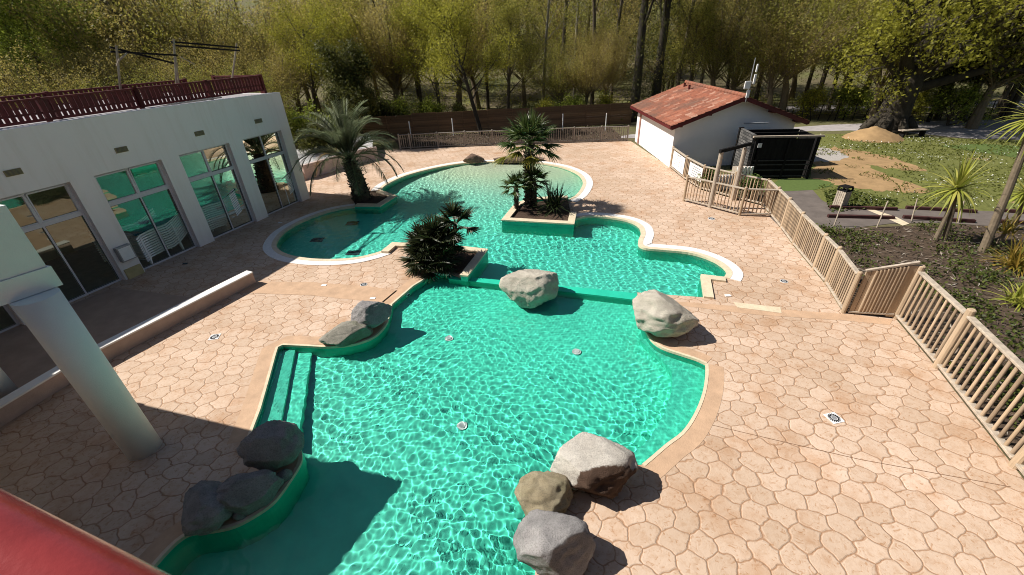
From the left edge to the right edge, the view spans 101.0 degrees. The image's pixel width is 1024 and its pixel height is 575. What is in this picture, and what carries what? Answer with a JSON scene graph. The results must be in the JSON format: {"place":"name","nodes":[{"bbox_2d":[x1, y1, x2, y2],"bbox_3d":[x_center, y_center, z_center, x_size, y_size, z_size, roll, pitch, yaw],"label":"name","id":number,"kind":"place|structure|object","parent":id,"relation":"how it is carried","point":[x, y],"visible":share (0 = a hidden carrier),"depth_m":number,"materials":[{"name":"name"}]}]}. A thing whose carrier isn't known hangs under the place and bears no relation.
{"place":"outdoors","nodes":[
{"label":"outdoors","id":0,"kind":"place"},
{"bbox_2d":[158,275,704,574],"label":"water","id":1,"kind":"structure","parent":0,"point":[437,420],"depth_m":8.45,"materials":[{"name":"teal liquid"}]},
{"bbox_2d":[277,163,725,296],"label":"water","id":2,"kind":"structure","parent":0,"point":[601,254],"depth_m":16.31,"materials":[{"name":"teal liquid"}]},
{"bbox_2d":[0,141,1023,574],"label":"pool deck","id":3,"kind":"structure","parent":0,"point":[726,501],"depth_m":8.15,"materials":[{"name":"concrete"}]},
{"bbox_2d":[0,287,191,430],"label":"terrace slab","id":4,"kind":"structure","parent":3,"relation":"on","point":[25,357],"depth_m":11.83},
{"bbox_2d":[0,270,255,427],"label":"wall","id":5,"kind":"structure","parent":3,"relation":"on","point":[29,395],"depth_m":10.78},
{"bbox_2d":[0,92,309,332],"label":"pool building","id":6,"kind":"structure","parent":3,"relation":"on","point":[66,184],"depth_m":15.20,"materials":[{"name":"white paint"}]},
{"bbox_2d":[0,182,122,302],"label":"window","id":7,"kind":"structure","parent":6,"relation":"in","point":[40,223],"depth_m":12.56,"materials":[{"name":"clear glass"}]},
{"bbox_2d":[0,74,266,126],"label":"roof railing","id":8,"kind":"object","parent":6,"relation":"on","point":[45,105],"visible":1,"depth_m":14.05,"materials":[{"name":"red paint"}]},
{"bbox_2d":[94,160,196,269],"bbox_3d":[-12.598,-2.517,14.651,0.118,3.330,2.070,8,32,17],"label":"window","id":9,"kind":"structure","parent":6,"relation":"in","point":[138,194],"depth_m":14.65,"materials":[{"name":"white plastic"}]},
{"bbox_2d":[109,39,239,88],"bbox_3d":[-12.228,-8.394,15.799,0.527,1.590,5.132,6,32,14],"label":"pergola frame","id":10,"kind":"object","parent":6,"relation":"on","point":[126,52],"visible":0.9,"depth_m":15.26,"materials":[{"name":"brown wood"}]},
{"bbox_2d":[179,144,253,238],"bbox_3d":[-11.734,-3.836,16.830,0.611,3.330,2.070,8,32,17],"label":"window","id":11,"kind":"structure","parent":6,"relation":"in","point":[230,221],"depth_m":17.23,"materials":[{"name":"clear glass"}]},
{"bbox_2d":[242,131,298,214],"bbox_3d":[-10.854,-5.153,19.004,0.611,3.330,2.070,8,32,17],"label":"window","id":12,"kind":"structure","parent":6,"relation":"in","point":[265,152],"depth_m":19.00,"materials":[{"name":"clear glass"}]},
{"bbox_2d":[181,480,231,536],"bbox_3d":[-4.831,3.485,6.792,0.746,0.558,0.913,-15,33,-21],"label":"boulder","id":13,"kind":"object","parent":3,"relation":"on","point":[205,512],"visible":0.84,"depth_m":6.53,"materials":[{"name":"stone"}]},
{"bbox_2d":[216,469,283,514],"bbox_3d":[-4.322,3.346,6.931,1.005,0.621,0.651,-8,31,-10],"label":"boulder","id":14,"kind":"object","parent":3,"relation":"on","point":[246,493],"visible":0.89,"depth_m":6.78,"materials":[{"name":"stone"}]},
{"bbox_2d":[236,420,304,471],"bbox_3d":[-4.217,2.811,7.542,1.030,0.916,0.887,-2,31,0],"label":"boulder","id":15,"kind":"object","parent":3,"relation":"on","point":[273,445],"visible":0.98,"depth_m":7.22,"materials":[{"name":"stone"}]},
{"bbox_2d":[290,109,341,154],"bbox_3d":[-11.862,-9.234,26.269,3.062,3.321,4.008,-1,31,3],"label":"wild shrub","id":16,"kind":"object","parent":3,"relation":"on","point":[306,144],"visible":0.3,"depth_m":25.50,"materials":[{"name":"green plant"}]},
{"bbox_2d":[238,281,396,302],"bbox_3d":[-6.036,0.092,13.053,5.465,0.001,0.928,4,31,10],"label":"smooth concrete strip","id":17,"kind":"object","parent":3,"relation":"on","point":[355,292],"visible":0.86,"depth_m":13.07,"materials":[{"name":"beige concrete"}]},
{"bbox_2d":[301,147,378,179],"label":"curved wall","id":18,"kind":"structure","parent":3,"relation":"on","point":[327,168],"depth_m":24.97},
{"bbox_2d":[319,320,372,346],"bbox_3d":[-4.239,1.158,10.728,1.325,0.527,0.772,-10,31,-12],"label":"boulder","id":19,"kind":"object","parent":3,"relation":"on","point":[345,333],"visible":0.98,"depth_m":10.54,"materials":[{"name":"stone"}]},
{"bbox_2d":[351,300,392,327],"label":"boulder","id":20,"kind":"object","parent":3,"relation":"on","point":[372,314],"visible":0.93,"depth_m":10.83,"materials":[{"name":"grey stone"}]},
{"bbox_2d":[354,190,396,206],"bbox_3d":[-6.749,-4.377,20.653,1.954,0.075,2.450,7,32,15],"label":"stone planter","id":21,"kind":"object","parent":3,"relation":"on","point":[381,198],"visible":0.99,"depth_m":20.36,"materials":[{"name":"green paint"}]},
{"bbox_2d":[288,94,403,201],"bbox_3d":[-7.567,-6.346,19.547,5.051,4.824,5.348,-2,31,0],"label":"feather palm","id":22,"kind":"object","parent":21,"relation":"in","point":[338,136],"visible":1,"depth_m":19.03,"materials":[{"name":"green plant"}]},
{"bbox_2d":[138,271,723,563],"bbox_3d":[-1.558,1.645,10.111,11.393,0.002,9.150,-12,32,-16],"label":"pool edge band","id":23,"kind":"object","parent":3,"relation":"on","point":[667,459],"visible":0.62,"depth_m":8.54,"materials":[{"name":"concrete"}]},
{"bbox_2d":[157,197,704,566],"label":"pool basin wall","id":24,"kind":"structure","parent":3,"relation":"in","point":[372,340],"depth_m":10.66,"materials":[{"name":"green paint"}]},
{"bbox_2d":[152,278,708,566],"bbox_3d":[-1.589,1.686,10.091,10.945,0.062,8.658,-13,32,-18],"label":"pool edge lip","id":25,"kind":"object","parent":24,"relation":"attached to","point":[165,552],"visible":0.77,"depth_m":8.52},
{"bbox_2d":[271,161,732,278],"bbox_3d":[-1.396,-3.872,19.506,16.313,0.082,15.558,-2,31,0],"label":"cream nosing","id":26,"kind":"object","parent":24,"relation":"on","point":[721,264],"visible":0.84,"depth_m":16.76,"materials":[{"name":"stone"}]},
{"bbox_2d":[448,275,636,300],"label":"weir wall","id":27,"kind":"structure","parent":24,"relation":"attached to","point":[600,293],"depth_m":12.54,"materials":[{"name":"green paint"}]},
{"bbox_2d":[499,269,558,307],"bbox_3d":[0.496,0.024,12.286,1.739,1.133,1.312,-2,31,0],"label":"boulder","id":28,"kind":"object","parent":27,"relation":"on","point":[529,288],"visible":0.97,"depth_m":11.82,"materials":[{"name":"stone"}]},
{"bbox_2d":[407,242,487,281],"bbox_3d":[-2.581,-0.971,14.450,3.222,0.220,1.996,8,32,17],"label":"stone planter","id":29,"kind":"object","parent":3,"relation":"on","point":[474,258],"visible":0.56,"depth_m":14.11,"materials":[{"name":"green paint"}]},
{"bbox_2d":[395,198,480,283],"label":"bushy fan palm","id":30,"kind":"object","parent":29,"relation":"in","point":[432,245],"visible":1,"depth_m":13.41,"materials":[{"name":"green plant"}]},
{"bbox_2d":[263,160,742,281],"bbox_3d":[-1.398,-3.926,19.564,16.913,0.036,16.083,-2,31,0],"label":"overflow channel","id":31,"kind":"object","parent":3,"relation":"on","point":[269,251],"visible":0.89,"depth_m":15.65,"materials":[{"name":"white concrete"}]},
{"bbox_2d":[397,125,629,149],"bbox_3d":[0.094,-10.594,29.773,16.192,1.110,0.384,-2,31,0],"label":"pole fence","id":32,"kind":"object","parent":3,"relation":"on","point":[519,141],"visible":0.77,"depth_m":29.78,"materials":[{"name":"brown wood"}]},
{"bbox_2d":[501,196,576,228],"bbox_3d":[1.399,-3.377,18.261,2.956,0.220,3.410,5,31,13],"label":"stone planter","id":33,"kind":"object","parent":3,"relation":"on","point":[522,216],"visible":0.75,"depth_m":17.41,"materials":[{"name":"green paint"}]},
{"bbox_2d":[499,169,533,210],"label":"young fan palm","id":34,"kind":"object","parent":33,"relation":"in","point":[512,179],"visible":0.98,"depth_m":17.68,"materials":[{"name":"green plant"}]},
{"bbox_2d":[492,107,562,208],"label":"fan palm","id":35,"kind":"object","parent":33,"relation":"in","point":[531,127],"visible":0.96,"depth_m":17.06,"materials":[{"name":"green plant"}]},
{"bbox_2d":[529,176,575,217],"bbox_3d":[1.712,-3.801,17.679,2.337,1.719,2.347,-14,32,-19],"label":"yucca","id":36,"kind":"object","parent":33,"relation":"in","point":[554,201],"visible":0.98,"depth_m":17.68,"materials":[{"name":"green plant"}]},
{"bbox_2d":[514,471,572,515],"bbox_3d":[0.509,3.296,6.714,0.940,0.594,0.830,-2,31,0],"label":"boulder","id":37,"kind":"object","parent":3,"relation":"on","point":[546,491],"visible":0.83,"depth_m":6.54,"materials":[{"name":"beige stone"}]},
{"bbox_2d":[513,509,595,574],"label":"boulder","id":38,"kind":"object","parent":3,"relation":"on","point":[548,542],"visible":1,"depth_m":5.73,"materials":[{"name":"grey stone"}]},
{"bbox_2d":[550,432,637,498],"bbox_3d":[1.321,3.004,6.984,1.390,0.767,0.991,12,33,23],"label":"boulder","id":39,"kind":"object","parent":3,"relation":"on","point":[587,462],"visible":0.96,"depth_m":6.75,"materials":[{"name":"white stone"}]},
{"bbox_2d":[632,289,698,336],"bbox_3d":[3.795,0.637,10.489,1.614,1.114,1.484,7,32,15],"label":"boulder","id":40,"kind":"object","parent":3,"relation":"on","point":[657,313],"visible":1,"depth_m":10.03,"materials":[{"name":"stone"}]},
{"bbox_2d":[670,146,767,203],"bbox_3d":[9.277,-5.485,20.366,1.070,1.230,6.716,-10,31,-13],"label":"pole fence","id":41,"kind":"object","parent":3,"relation":"on","point":[689,159],"visible":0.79,"depth_m":19.32,"materials":[{"name":"brown wood"}]},
{"bbox_2d":[708,142,751,207],"bbox_3d":[9.184,-4.731,17.817,2.087,2.425,0.190,-20,35,-27],"label":"shower frame","id":42,"kind":"object","parent":3,"relation":"on","point":[744,146],"visible":0.94,"depth_m":17.59,"materials":[{"name":"grey wood"}]},
{"bbox_2d":[682,174,778,216],"bbox_3d":[8.846,-3.726,17.411,3.598,1.230,0.636,20,37,33],"label":"pole fence","id":43,"kind":"object","parent":3,"relation":"on","point":[745,189],"visible":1,"depth_m":17.12,"materials":[{"name":"brown wood"}]},
{"bbox_2d":[677,301,892,324],"bbox_3d":[6.691,0.638,11.260,6.142,0.001,0.384,4,31,11],"label":"ramp edge strip","id":44,"kind":"object","parent":3,"relation":"on","point":[823,315],"visible":0.79,"depth_m":11.10,"materials":[{"name":"concrete"}]},
{"bbox_2d":[770,186,862,313],"bbox_3d":[9.580,-1.591,13.701,0.206,1.270,7.104,6,31,13],"label":"pole fence","id":45,"kind":"object","parent":3,"relation":"on","point":[793,220],"visible":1,"depth_m":12.80,"materials":[{"name":"brown wood"}]},
{"bbox_2d":[892,265,1023,475],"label":"pole fence","id":46,"kind":"object","parent":3,"relation":"on","point":[964,322],"visible":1,"depth_m":8.39,"materials":[{"name":"brown wood"}]},
{"bbox_2d":[847,261,920,316],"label":"pole gate","id":47,"kind":"structure","parent":46,"relation":"attached to","point":[881,290],"depth_m":10.52,"materials":[{"name":"brown wood"}]},
{"bbox_2d":[57,0,1023,118],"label":"wooded hill","id":48,"kind":"structure","parent":0,"point":[800,88],"depth_m":49.22,"materials":[{"name":"green plant"}]},
{"bbox_2d":[358,23,425,96],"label":"pollard tree","id":49,"kind":"object","parent":48,"relation":"on","point":[379,84],"visible":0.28,"depth_m":39.35,"materials":[{"name":"green plant"}]},
{"bbox_2d":[0,0,1023,128],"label":"forest","id":50,"kind":"object","parent":48,"relation":"on","point":[158,20],"visible":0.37,"depth_m":32.66,"materials":[{"name":"green plant"}]},
{"bbox_2d":[287,76,997,123],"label":"undergrowth","id":51,"kind":"object","parent":48,"relation":"on","point":[619,94],"visible":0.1,"depth_m":45.19,"materials":[{"name":"green plant"}]},
{"bbox_2d":[293,96,1023,478],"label":"ground","id":52,"kind":"structure","parent":0,"point":[823,118],"depth_m":32.34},
{"bbox_2d":[0,0,87,92],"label":"spring tree","id":53,"kind":"object","parent":52,"relation":"on","point":[9,27],"visible":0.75,"depth_m":25.09,"materials":[{"name":"green plant"}]},
{"bbox_2d":[0,35,121,108],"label":"pollard tree","id":54,"kind":"object","parent":52,"relation":"on","point":[10,82],"visible":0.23,"depth_m":22.80,"materials":[{"name":"green plant"}]},
{"bbox_2d":[1,0,144,87],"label":"spring tree","id":55,"kind":"object","parent":52,"relation":"on","point":[74,19],"visible":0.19,"depth_m":27.85,"materials":[{"name":"green plant"}]},
{"bbox_2d":[0,28,155,103],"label":"pollard tree","id":56,"kind":"object","parent":52,"relation":"on","point":[62,68],"visible":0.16,"depth_m":24.99,"materials":[{"name":"green plant"}]},
{"bbox_2d":[0,205,161,460],"bbox_3d":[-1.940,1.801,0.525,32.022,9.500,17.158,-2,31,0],"label":"column","id":57,"kind":"structure","parent":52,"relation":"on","point":[31,293],"depth_m":6.59,"materials":[{"name":"white paint"}]},
{"bbox_2d":[0,488,171,574],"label":"handrail","id":58,"kind":"object","parent":57,"relation":"attached to","point":[35,540],"visible":1,"depth_m":0.78,"materials":[{"name":"red paint"}]},
{"bbox_2d":[64,24,208,93],"bbox_3d":[-22.578,-12.598,28.076,7.965,8.228,7.934,10,33,19],"label":"pollard tree","id":59,"kind":"object","parent":52,"relation":"on","point":[126,66],"visible":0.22,"depth_m":25.72,"materials":[{"name":"green plant"}]},
{"bbox_2d":[123,49,243,92],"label":"pollard tree","id":60,"kind":"object","parent":52,"relation":"on","point":[152,80],"visible":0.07,"depth_m":24.19,"materials":[{"name":"green plant"}]},
{"bbox_2d":[127,22,302,97],"bbox_3d":[-21.245,-14.768,31.105,10.209,8.830,8.979,-3,31,-2],"label":"pollard tree","id":61,"kind":"object","parent":52,"relation":"on","point":[211,57],"visible":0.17,"depth_m":29.40,"materials":[{"name":"green plant"}]},
{"bbox_2d":[163,48,306,115],"bbox_3d":[-16.928,-11.181,26.517,7.098,6.877,6.637,-22,36,-29],"label":"pollard tree","id":62,"kind":"object","parent":52,"relation":"on","point":[265,79],"visible":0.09,"depth_m":25.90,"materials":[{"name":"green plant"}]},
{"bbox_2d":[189,35,311,111],"bbox_3d":[-18.891,-14.491,31.666,7.934,7.552,7.965,-13,32,-17],"label":"pollard tree","id":63,"kind":"object","parent":52,"relation":"on","point":[280,78],"visible":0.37,"depth_m":29.99,"materials":[{"name":"green plant"}]},
{"bbox_2d":[255,0,355,112],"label":"spring tree","id":64,"kind":"object","parent":52,"relation":"on","point":[318,25],"visible":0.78,"depth_m":30.95,"materials":[{"name":"green plant"}]},
{"bbox_2d":[285,96,331,143],"bbox_3d":[-13.670,-10.827,28.588,4.133,3.835,4.520,-1,31,2],"label":"wild shrub","id":65,"kind":"object","parent":52,"relation":"on","point":[295,123],"visible":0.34,"depth_m":27.58,"materials":[{"name":"green plant"}]},
{"bbox_2d":[293,0,386,115],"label":"spring tree","id":66,"kind":"object","parent":52,"relation":"on","point":[346,16],"visible":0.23,"depth_m":33.89,"materials":[{"name":"green plant"}]},
{"bbox_2d":[309,33,383,133],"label":"dark tree","id":67,"kind":"object","parent":52,"relation":"on","point":[348,71],"visible":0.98,"depth_m":28.20,"materials":[{"name":"green plant"}]},
{"bbox_2d":[381,0,467,105],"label":"spring tree","id":68,"kind":"object","parent":52,"relation":"on","point":[410,24],"visible":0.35,"depth_m":35.23,"materials":[{"name":"green plant"}]},
{"bbox_2d":[359,102,632,137],"bbox_3d":[-1.091,-13.492,34.083,22.027,1.726,0.084,-4,31,-4],"label":"board fence","id":69,"kind":"object","parent":52,"relation":"on","point":[420,123],"visible":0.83,"depth_m":34.01,"materials":[{"name":"brown wood"}]},
{"bbox_2d":[466,0,551,120],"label":"spring tree","id":70,"kind":"object","parent":52,"relation":"on","point":[506,14],"visible":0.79,"depth_m":34.69,"materials":[{"name":"green plant"}]},
{"bbox_2d":[394,127,625,148],"bbox_3d":[-0.661,-11.504,32.369,17.600,0.001,5.725,-2,31,0],"label":"dry border","id":71,"kind":"object","parent":52,"relation":"on","point":[582,134],"visible":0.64,"depth_m":31.95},
{"bbox_2d":[394,0,522,134],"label":"leaning tree","id":72,"kind":"object","parent":71,"relation":"on","point":[458,24],"visible":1,"depth_m":30.07,"materials":[{"name":"green plant"}]},
{"bbox_2d":[519,0,586,99],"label":"tall tree","id":73,"kind":"object","parent":52,"relation":"on","point":[564,11],"visible":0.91,"depth_m":34.81,"materials":[{"name":"green plant"}]},
{"bbox_2d":[509,29,603,105],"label":"pollard tree","id":74,"kind":"object","parent":52,"relation":"on","point":[552,82],"visible":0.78,"depth_m":35.02,"materials":[{"name":"green plant"}]},
{"bbox_2d":[534,18,634,118],"bbox_3d":[5.344,-17.921,35.379,8.363,8.044,8.330,18,36,31],"label":"pollard tree","id":75,"kind":"object","parent":52,"relation":"on","point":[592,76],"visible":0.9,"depth_m":34.31,"materials":[{"name":"green plant"}]},
{"bbox_2d":[563,14,666,94],"bbox_3d":[8.411,-19.622,37.618,8.571,8.513,9.745,-6,31,-6],"label":"pollard tree","id":76,"kind":"object","parent":52,"relation":"on","point":[620,56],"visible":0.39,"depth_m":36.39,"materials":[{"name":"green plant"}]},
{"bbox_2d":[618,0,660,121],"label":"ivy clad tree","id":77,"kind":"object","parent":52,"relation":"on","point":[639,57],"visible":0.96,"depth_m":33.67,"materials":[{"name":"green plant"}]},
{"bbox_2d":[641,0,685,98],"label":"ivy clad tree","id":78,"kind":"object","parent":52,"relation":"on","point":[664,17],"visible":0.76,"depth_m":35.03,"materials":[{"name":"green plant"}]},
{"bbox_2d":[661,0,736,85],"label":"spring tree","id":79,"kind":"object","parent":52,"relation":"on","point":[705,15],"visible":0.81,"depth_m":35.32,"materials":[{"name":"green plant"}]},
{"bbox_2d":[630,80,809,167],"bbox_3d":[11.849,-10.256,25.747,7.290,3.705,8.178,-2,31,0],"label":"white hut","id":80,"kind":"object","parent":52,"relation":"on","point":[701,123],"visible":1,"depth_m":22.97,"materials":[{"name":"paint"}]},
{"bbox_2d":[692,17,788,95],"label":"pollard tree","id":81,"kind":"object","parent":52,"relation":"on","point":[732,71],"visible":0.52,"depth_m":35.81,"materials":[{"name":"green plant"}]},
{"bbox_2d":[722,0,866,105],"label":"pollard tree","id":82,"kind":"object","parent":52,"relation":"on","point":[774,74],"visible":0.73,"depth_m":32.62,"materials":[{"name":"green plant"}]},
{"bbox_2d":[793,78,837,118],"bbox_3d":[24.345,-15.096,33.979,3.050,3.071,2.774,13,34,25],"label":"wild shrub","id":83,"kind":"object","parent":52,"relation":"on","point":[813,98],"visible":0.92,"depth_m":33.82,"materials":[{"name":"green plant"}]},
{"bbox_2d":[829,78,877,118],"bbox_3d":[27.653,-15.221,33.825,4.109,3.191,3.757,-3,31,-1],"label":"wild shrub","id":84,"kind":"object","parent":52,"relation":"on","point":[851,98],"visible":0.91,"depth_m":33.53,"materials":[{"name":"green plant"}]},
{"bbox_2d":[818,0,1023,134],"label":"plane tree","id":85,"kind":"object","parent":52,"relation":"on","point":[926,53],"visible":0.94,"depth_m":26.21,"materials":[{"name":"green plant"}]},
{"bbox_2d":[922,78,1005,125],"bbox_3d":[31.636,-13.357,30.017,4.133,3.601,4.520,-9,31,-11],"label":"wild shrub","id":86,"kind":"object","parent":52,"relation":"on","point":[963,99],"visible":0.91,"depth_m":29.53,"materials":[{"name":"green plant"}]},
{"bbox_2d":[621,120,1023,139],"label":"road","id":87,"kind":"structure","parent":0,"point":[941,128],"depth_m":29.83,"materials":[{"name":"grey asphalt"}]},
{"bbox_2d":[810,158,928,192],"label":"dirt track","id":88,"kind":"structure","parent":0,"point":[844,173],"depth_m":20.96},
{"bbox_2d":[738,133,1023,210],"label":"lawn","id":89,"kind":"structure","parent":0,"point":[988,205],"depth_m":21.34,"materials":[{"name":"green plant"}]},
{"bbox_2d":[730,122,824,178],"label":"storage shed","id":90,"kind":"structure","parent":89,"relation":"on","point":[779,153],"depth_m":20.78,"materials":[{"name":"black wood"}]},
{"bbox_2d":[764,178,832,191],"bbox_3d":[13.487,-4.975,20.320,3.914,0.001,1.944,-2,31,0],"label":"turf mat","id":91,"kind":"object","parent":89,"relation":"on","point":[792,184],"visible":0.92,"depth_m":20.28,"materials":[{"name":"green plant"}]},
{"bbox_2d":[824,187,897,211],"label":"weeds","id":92,"kind":"object","parent":89,"relation":"on","point":[865,199],"visible":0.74,"depth_m":17.94,"materials":[{"name":"green plant"}]},
{"bbox_2d":[842,126,903,142],"bbox_3d":[23.927,-10.248,27.833,3.500,0.780,3.000,-2,31,0],"label":"earth heap","id":93,"kind":"object","parent":89,"relation":"on","point":[874,133],"visible":0.98,"depth_m":27.29,"materials":[{"name":"beige sand"}]},
{"bbox_2d":[829,146,926,170],"bbox_3d":[20.132,-7.197,23.649,3.846,0.001,5.328,-20,35,-28],"label":"dirt patch","id":94,"kind":"object","parent":89,"relation":"on","point":[880,161],"visible":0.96,"depth_m":23.40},
{"bbox_2d":[769,190,1023,236],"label":"footpath","id":95,"kind":"structure","parent":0,"point":[813,205],"depth_m":16.61,"materials":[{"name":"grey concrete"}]},
{"bbox_2d":[782,224,1023,447],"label":"planting bed","id":96,"kind":"object","parent":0,"point":[900,257],"visible":0.25,"depth_m":12.59,"materials":[{"name":"brown soil"}]},
{"bbox_2d":[804,219,1023,433],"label":"ground cover","id":97,"kind":"object","parent":96,"relation":"on","point":[991,307],"visible":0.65,"depth_m":12.31,"materials":[{"name":"green plant"}]},
{"bbox_2d":[819,225,1023,438],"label":"wood chips","id":98,"kind":"object","parent":96,"relation":"on","point":[941,253],"visible":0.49,"depth_m":12.82,"materials":[{"name":"brown wood"}]},
{"bbox_2d":[908,148,1002,240],"bbox_3d":[14.506,-2.944,13.878,2.334,3.202,2.251,-2,31,0],"label":"cabbage tree","id":99,"kind":"object","parent":96,"relation":"on","point":[959,183],"visible":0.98,"depth_m":13.67,"materials":[{"name":"green plant"}]},
{"bbox_2d":[978,84,1023,252],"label":"cabbage tree","id":100,"kind":"object","parent":96,"relation":"on","point":[991,230],"visible":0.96,"depth_m":12.81,"materials":[{"name":"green plant"}]},
{"bbox_2d":[979,235,1023,277],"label":"flax clump","id":101,"kind":"object","parent":96,"relation":"on","point":[1015,260],"visible":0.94,"depth_m":12.66,"materials":[{"name":"yellow plant"}]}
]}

